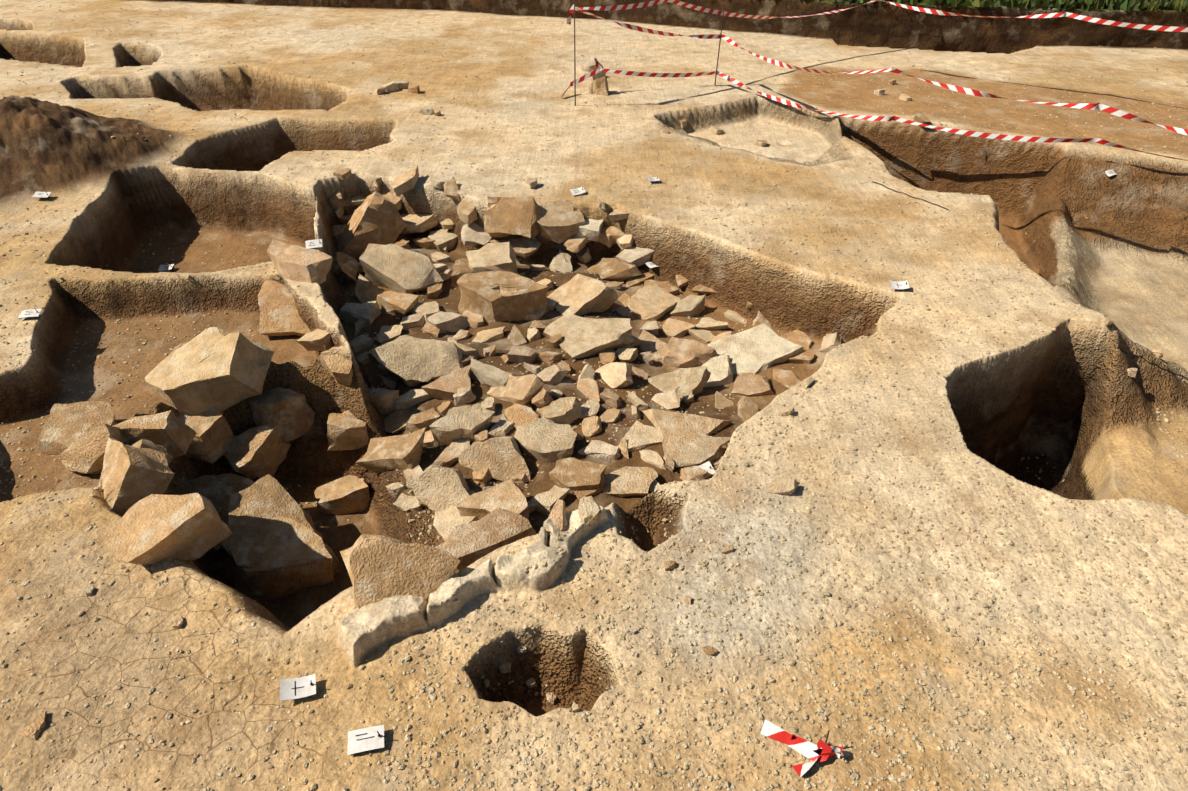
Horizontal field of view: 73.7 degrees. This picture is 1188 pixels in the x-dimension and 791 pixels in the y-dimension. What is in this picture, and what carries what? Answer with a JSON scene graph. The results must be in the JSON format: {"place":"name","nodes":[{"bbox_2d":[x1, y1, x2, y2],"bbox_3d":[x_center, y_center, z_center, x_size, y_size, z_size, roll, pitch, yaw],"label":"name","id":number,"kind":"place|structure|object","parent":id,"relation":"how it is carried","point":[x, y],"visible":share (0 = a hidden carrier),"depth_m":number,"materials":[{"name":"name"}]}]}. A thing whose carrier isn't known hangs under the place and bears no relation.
{"place":"outdoors","nodes":[
{"label":"outdoors","id":0,"kind":"place"},
{"bbox_2d":[0,0,1187,790],"bbox_3d":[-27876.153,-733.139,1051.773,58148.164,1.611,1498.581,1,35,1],"label":"ground","id":1,"kind":"structure","parent":0,"point":[1074,400],"depth_m":4.97,"materials":[{"name":"soil"}]},
{"bbox_2d":[18,309,41,318],"bbox_3d":[-3.583,-0.524,5.030,0.120,0.070,0.080,-7,45,-6],"label":"label","id":2,"kind":"object","parent":1,"relation":"on","point":[30,313],"visible":1,"depth_m":5.03,"materials":[{"name":"white paper"}]},
{"bbox_2d":[32,191,50,197],"bbox_3d":[-4.628,-1.682,6.640,0.120,0.070,0.080,1,47,-6],"label":"label","id":3,"kind":"object","parent":1,"relation":"on","point":[42,194],"visible":1,"depth_m":6.64,"materials":[{"name":"white paper"}]},
{"bbox_2d":[158,264,173,270],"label":"label","id":4,"kind":"object","parent":1,"relation":"on","point":[165,267],"visible":1,"depth_m":6.85,"materials":[{"name":"white paper"}]},
{"bbox_2d":[38,327,341,602],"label":"boulders","id":5,"kind":"object","parent":1,"relation":"on","point":[202,381],"visible":0.92,"depth_m":4.32,"materials":[{"name":"beige stone"}]},
{"bbox_2d":[280,674,315,700],"bbox_3d":[-1.050,1.038,2.811,0.120,0.070,0.080,-4,42,-18],"label":"label","id":6,"kind":"object","parent":1,"relation":"on","point":[297,688],"visible":0.96,"depth_m":2.81,"materials":[{"name":"white paper"}]},
{"bbox_2d":[305,239,321,248],"bbox_3d":[-2.086,-1.132,5.896,0.121,0.065,0.075,-8,36,-11],"label":"label","id":7,"kind":"object","parent":1,"relation":"on","point":[315,243],"visible":0.96,"depth_m":5.90,"materials":[{"name":"white paper"}]},
{"bbox_2d":[347,725,383,754],"bbox_3d":[-0.765,1.151,2.653,0.120,0.070,0.080,-9,42,-8],"label":"label","id":8,"kind":"object","parent":1,"relation":"on","point":[365,739],"visible":0.92,"depth_m":2.65,"materials":[{"name":"white paper"}]},
{"bbox_2d":[221,165,840,608],"bbox_3d":[-0.379,-0.281,5.396,4.257,1.250,5.218,1,35,1],"label":"stone pile","id":9,"kind":"object","parent":1,"relation":"on","point":[493,285],"visible":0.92,"depth_m":5.14,"materials":[{"name":"beige stone"}]},
{"bbox_2d":[645,262,658,267],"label":"label","id":10,"kind":"object","parent":9,"relation":"on","point":[650,264],"visible":0.56,"depth_m":6.56,"materials":[{"name":"white paper"}]},
{"bbox_2d":[574,0,575,105],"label":"pole","id":11,"kind":"object","parent":1,"relation":"on","point":[574,57],"visible":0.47,"depth_m":8.86,"materials":[{"name":"metal"}]},
{"bbox_2d":[566,4,575,24],"bbox_3d":[-0.249,-4.123,8.574,0.067,0.198,0.090,-27,43,-33],"label":"tape","id":12,"kind":"object","parent":11,"relation":"attached to","point":[571,10],"visible":1,"depth_m":8.59,"materials":[{"name":"plastic"}]},
{"bbox_2d":[578,0,876,18],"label":"tape","id":13,"kind":"object","parent":11,"relation":"attached to","point":[651,3],"visible":1,"depth_m":9.38,"materials":[{"name":"plastic"}]},
{"bbox_2d":[570,187,584,195],"bbox_3d":[-0.141,-1.765,6.840,0.120,0.070,0.080,-17,56,-12],"label":"label","id":14,"kind":"object","parent":1,"relation":"on","point":[580,190],"visible":1,"depth_m":6.83,"materials":[{"name":"white paper"}]},
{"bbox_2d":[562,69,599,96],"bbox_3d":[-0.188,-3.735,9.437,0.531,0.286,0.134,-20,39,-26],"label":"tape","id":15,"kind":"object","parent":1,"relation":"on","point":[587,76],"visible":0.97,"depth_m":9.45,"materials":[{"name":"plastic"}]},
{"bbox_2d":[594,57,603,69],"bbox_3d":[0.058,-3.925,9.377,0.130,0.161,0.058,-11,37,-16],"label":"tape","id":16,"kind":"object","parent":15,"relation":"on","point":[598,64],"visible":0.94,"depth_m":9.39,"materials":[{"name":"plastic"}]},
{"bbox_2d":[21,60,1162,739],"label":"loose stones","id":17,"kind":"object","parent":1,"relation":"on","point":[597,86],"visible":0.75,"depth_m":6.03,"materials":[{"name":"brown stone"}]},
{"bbox_2d":[0,0,1187,790],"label":"pebbles","id":18,"kind":"object","parent":1,"relation":"on","point":[1056,722],"visible":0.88,"depth_m":2.99,"materials":[{"name":"stone"}]},
{"bbox_2d":[645,176,659,181],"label":"label","id":19,"kind":"object","parent":1,"relation":"on","point":[656,179],"visible":1,"depth_m":7.10,"materials":[{"name":"white paper"}]},
{"bbox_2d":[152,0,1187,52],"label":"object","id":20,"kind":"object","parent":1,"relation":"on","point":[878,24],"visible":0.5,"depth_m":12.14,"materials":[{"name":"soil"}]},
{"bbox_2d":[691,461,714,480],"bbox_3d":[0.619,0.428,4.502,0.124,0.064,0.078,-14,37,-19],"label":"label","id":21,"kind":"object","parent":1,"relation":"on","point":[708,467],"visible":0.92,"depth_m":4.51,"materials":[{"name":"white paper"}]},
{"bbox_2d":[714,0,724,84],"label":"pole","id":22,"kind":"object","parent":1,"relation":"on","point":[719,42],"visible":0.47,"depth_m":9.62,"materials":[{"name":"metal"}]},
{"bbox_2d":[575,7,1187,135],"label":"tape","id":23,"kind":"object","parent":22,"relation":"attached to","point":[1101,107],"visible":1,"depth_m":7.28,"materials":[{"name":"plastic"}]},
{"bbox_2d":[599,68,1187,160],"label":"tape","id":24,"kind":"object","parent":22,"relation":"attached to","point":[951,130],"visible":1,"depth_m":8.32,"materials":[{"name":"plastic"}]},
{"bbox_2d":[889,280,908,289],"bbox_3d":[2.085,-0.754,5.414,0.120,0.070,0.080,1,49,5],"label":"label","id":25,"kind":"object","parent":1,"relation":"on","point":[900,285],"visible":0.98,"depth_m":5.41,"materials":[{"name":"white paper"}]},
{"bbox_2d":[872,181,948,209],"bbox_3d":[2.720,-1.734,6.853,0.032,0.022,0.816,-21,40,-27],"label":"cord","id":26,"kind":"object","parent":1,"relation":"on","point":[910,196],"visible":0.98,"depth_m":6.83,"materials":[{"name":"plastic"}]},
{"bbox_2d":[808,0,1187,11],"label":"turf","id":27,"kind":"structure","parent":1,"relation":"on","point":[1153,5],"depth_m":11.58,"materials":[{"name":"green plant"}]},
{"bbox_2d":[1105,169,1117,176],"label":"label","id":28,"kind":"object","parent":1,"relation":"on","point":[1109,173],"visible":1,"depth_m":7.79,"materials":[{"name":"white paper"}]},
{"bbox_2d":[1117,332,1187,379],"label":"cord","id":29,"kind":"object","parent":1,"relation":"on","point":[1145,359],"visible":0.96,"depth_m":5.13,"materials":[{"name":"plastic"}]},
{"bbox_2d":[881,0,1187,31],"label":"tape","id":30,"kind":"object","parent":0,"point":[1108,22],"visible":1,"depth_m":8.92,"materials":[{"name":"plastic"}]},
{"label":"flag nail","id":31,"kind":"object","parent":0,"visible":0},
{"bbox_2d":[760,719,831,762],"bbox_3d":[0.674,1.156,2.648,0.230,0.056,0.062,18,39,24],"label":"barrier tape","id":32,"kind":"object","parent":31,"relation":"attached to","point":[808,749],"visible":0.92,"depth_m":2.64,"materials":[{"name":"white plastic"}]},
{"bbox_2d":[792,741,842,776],"bbox_3d":[0.741,1.188,2.601,0.183,0.077,0.056,-12,37,-17],"label":"barrier tape","id":33,"kind":"object","parent":31,"relation":"attached to","point":[801,769],"visible":0.8,"depth_m":2.60,"materials":[{"name":"white plastic"}]}
]}

